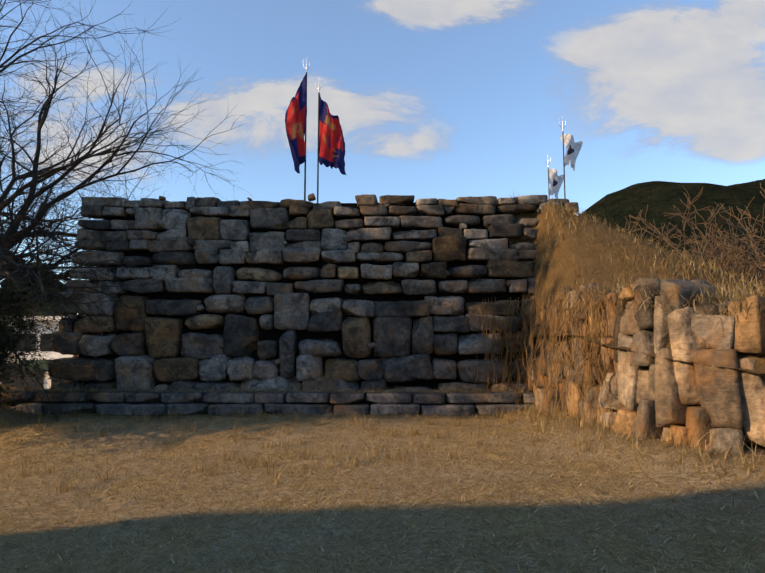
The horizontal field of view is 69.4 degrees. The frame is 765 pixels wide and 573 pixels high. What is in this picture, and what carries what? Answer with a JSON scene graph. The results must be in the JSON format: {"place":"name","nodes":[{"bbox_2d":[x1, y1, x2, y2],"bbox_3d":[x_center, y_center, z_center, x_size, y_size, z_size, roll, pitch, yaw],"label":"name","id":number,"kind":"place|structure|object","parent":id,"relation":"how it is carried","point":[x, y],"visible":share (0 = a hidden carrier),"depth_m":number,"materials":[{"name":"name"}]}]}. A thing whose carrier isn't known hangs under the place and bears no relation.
{"place":"outdoors","nodes":[
{"label":"outdoors","id":0,"kind":"place"},
{"bbox_2d":[22,360,50,370],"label":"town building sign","id":1,"kind":"object","parent":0,"point":[43,362],"visible":0.21,"depth_m":46.26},
{"bbox_2d":[0,383,764,572],"bbox_3d":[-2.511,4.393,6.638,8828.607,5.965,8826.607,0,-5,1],"label":"ground","id":2,"kind":"structure","parent":0,"point":[261,494],"depth_m":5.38,"materials":[{"name":"brown plant"}]},
{"bbox_2d":[0,256,22,315],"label":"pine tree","id":3,"kind":"object","parent":2,"relation":"on","point":[12,287],"visible":0.04,"depth_m":80.47,"materials":[{"name":"green plant"}]},
{"bbox_2d":[1,316,72,388],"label":"town building walls","id":4,"kind":"structure","parent":2,"relation":"on","point":[54,355],"depth_m":47.33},
{"bbox_2d":[1,334,67,388],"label":"town building windows","id":5,"kind":"structure","parent":4,"relation":"in","point":[29,379],"depth_m":47.15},
{"bbox_2d":[7,263,76,315],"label":"pine tree","id":6,"kind":"object","parent":2,"relation":"on","point":[42,302],"visible":0.06,"depth_m":75.77,"materials":[{"name":"green plant"}]},
{"bbox_2d":[0,238,88,408],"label":"shrub","id":7,"kind":"object","parent":2,"relation":"on","point":[3,338],"depth_m":10.55,"materials":[{"name":"plant"}]},
{"bbox_2d":[0,0,253,421],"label":"zelkova tree","id":8,"kind":"object","parent":2,"relation":"on","point":[11,236],"visible":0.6,"depth_m":13.79,"materials":[{"name":"brown plant"}]},
{"bbox_2d":[1,389,535,415],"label":"footing stones","id":9,"kind":"object","parent":2,"relation":"on","point":[216,403],"visible":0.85,"depth_m":10.95,"materials":[{"name":"grey stone"}]},
{"bbox_2d":[0,383,536,420],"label":"straw debris","id":10,"kind":"object","parent":2,"relation":"on","point":[262,389],"visible":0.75,"depth_m":10.98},
{"bbox_2d":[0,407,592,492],"bbox_3d":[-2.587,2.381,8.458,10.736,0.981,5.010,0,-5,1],"label":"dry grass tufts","id":11,"kind":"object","parent":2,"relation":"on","point":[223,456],"visible":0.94,"depth_m":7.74,"materials":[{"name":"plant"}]},
{"bbox_2d":[74,203,528,389],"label":"wall gaps","id":12,"kind":"object","parent":2,"relation":"on","point":[276,334],"visible":0.05,"depth_m":12.19,"materials":[{"name":"black stone"}]},
{"bbox_2d":[304,72,306,200],"bbox_3d":[-1.863,-3.580,13.389,0.044,3.350,0.044,0,-5,1],"label":"flagpole","id":13,"kind":"object","parent":12,"relation":"on","point":[304,162],"visible":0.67,"depth_m":13.30,"materials":[{"name":"grey metal"}]},
{"bbox_2d":[285,74,306,172],"bbox_3d":[-2.094,-3.917,13.250,0.546,2.604,0.533,0,-5,1],"label":"red flag","id":14,"kind":"object","parent":13,"relation":"attached to","point":[296,113],"visible":0.98,"depth_m":13.25,"materials":[{"name":"red fabric"}]},
{"bbox_2d":[317,92,319,202],"bbox_3d":[-1.686,-3.479,14.480,0.044,3.350,0.044,0,-5,1],"label":"flagpole","id":15,"kind":"object","parent":12,"relation":"on","point":[318,154],"visible":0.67,"depth_m":14.45,"materials":[{"name":"grey metal"}]},
{"bbox_2d":[318,93,345,174],"bbox_3d":[-1.316,-4.005,14.581,0.779,2.183,0.467,0,-5,1],"label":"red flag","id":16,"kind":"object","parent":15,"relation":"attached to","point":[331,147],"visible":0.98,"depth_m":14.54,"materials":[{"name":"red fabric"}]},
{"bbox_2d":[548,167,549,198],"bbox_3d":[5.174,-2.559,17.138,0.036,2.350,0.036,0,-5,1],"label":"flagpole","id":17,"kind":"object","parent":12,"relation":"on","point":[548,182],"visible":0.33,"depth_m":17.19,"materials":[{"name":"grey metal"}]},
{"bbox_2d":[547,169,563,198],"bbox_3d":[5.431,-3.197,17.246,0.566,0.983,0.338,0,-5,1],"label":"flag","id":18,"kind":"object","parent":17,"relation":"attached to","point":[555,180],"visible":0.92,"depth_m":17.27,"materials":[{"name":"white fabric"}]},
{"bbox_2d":[562,131,565,198],"bbox_3d":[4.660,-2.835,14.162,0.036,2.350,0.036,0,-5,1],"label":"flagpole","id":19,"kind":"object","parent":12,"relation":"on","point":[563,165],"visible":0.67,"depth_m":14.18,"materials":[{"name":"grey metal"}]},
{"bbox_2d":[560,134,582,169],"bbox_3d":[4.908,-3.486,14.257,0.559,0.964,0.309,0,-5,1],"label":"flag","id":20,"kind":"object","parent":19,"relation":"attached to","point":[573,148],"visible":0.96,"depth_m":14.31,"materials":[{"name":"white fabric"}]},
{"bbox_2d":[47,193,578,409],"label":"bastion stones","id":21,"kind":"object","parent":2,"relation":"on","point":[210,360],"visible":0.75,"depth_m":11.93,"materials":[{"name":"grey stone"}]},
{"bbox_2d":[474,285,614,430],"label":"dead vine stems","id":22,"kind":"object","parent":2,"relation":"on","point":[523,345],"visible":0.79,"depth_m":9.45,"materials":[{"name":"plant"}]},
{"bbox_2d":[476,398,764,505],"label":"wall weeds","id":23,"kind":"object","parent":2,"relation":"on","point":[558,413],"visible":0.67,"depth_m":6.34,"materials":[{"name":"plant"}]},
{"bbox_2d":[509,203,764,373],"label":"earth embankment","id":24,"kind":"structure","parent":2,"relation":"on","point":[577,252],"depth_m":10.16,"materials":[{"name":"brown soil"}]},
{"bbox_2d":[599,209,674,245],"bbox_3d":[8.896,0.046,21.971,5.683,6.500,6.979,-5,-7,42],"label":"bare shrub","id":25,"kind":"object","parent":24,"relation":"on","point":[641,229],"depth_m":21.89,"materials":[{"name":"brown plant"}]},
{"bbox_2d":[510,189,764,319],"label":"dry grass","id":26,"kind":"structure","parent":24,"relation":"on","point":[724,287],"depth_m":9.55,"materials":[{"name":"plant"}]},
{"bbox_2d":[519,268,764,330],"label":"dry grass","id":27,"kind":"structure","parent":24,"relation":"on","point":[614,289],"depth_m":6.56,"materials":[{"name":"plant"}]},
{"bbox_2d":[627,182,764,286],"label":"bare shrub","id":28,"kind":"object","parent":24,"relation":"on","point":[721,247],"visible":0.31,"depth_m":17.04,"materials":[{"name":"brown plant"}]},
{"bbox_2d":[635,225,763,282],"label":"bare shrub","id":29,"kind":"object","parent":24,"relation":"on","point":[694,249],"visible":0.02,"depth_m":24.53,"materials":[{"name":"brown plant"}]},
{"bbox_2d":[676,202,764,284],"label":"bare shrub","id":30,"kind":"object","parent":24,"relation":"on","point":[763,251],"visible":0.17,"depth_m":20.11,"materials":[{"name":"brown plant"}]},
{"bbox_2d":[688,241,764,280],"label":"bare shrub","id":31,"kind":"object","parent":24,"relation":"on","point":[724,262],"depth_m":28.84,"materials":[{"name":"brown plant"}]},
{"bbox_2d":[525,278,764,454],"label":"ruined wall stones","id":32,"kind":"object","parent":2,"relation":"on","point":[699,398],"visible":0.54,"depth_m":6.20,"materials":[{"name":"beige stone"}]},
{"bbox_2d":[0,0,764,314],"label":"sky","id":33,"kind":"structure","parent":0,"point":[439,99],"materials":[{"name":"blue"}]},
{"bbox_2d":[580,179,764,282],"bbox_3d":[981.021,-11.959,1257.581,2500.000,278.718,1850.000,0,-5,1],"label":"forest hill","id":34,"kind":"structure","parent":0,"point":[661,199],"depth_m":702.96,"materials":[{"name":"green plant"}]}
]}

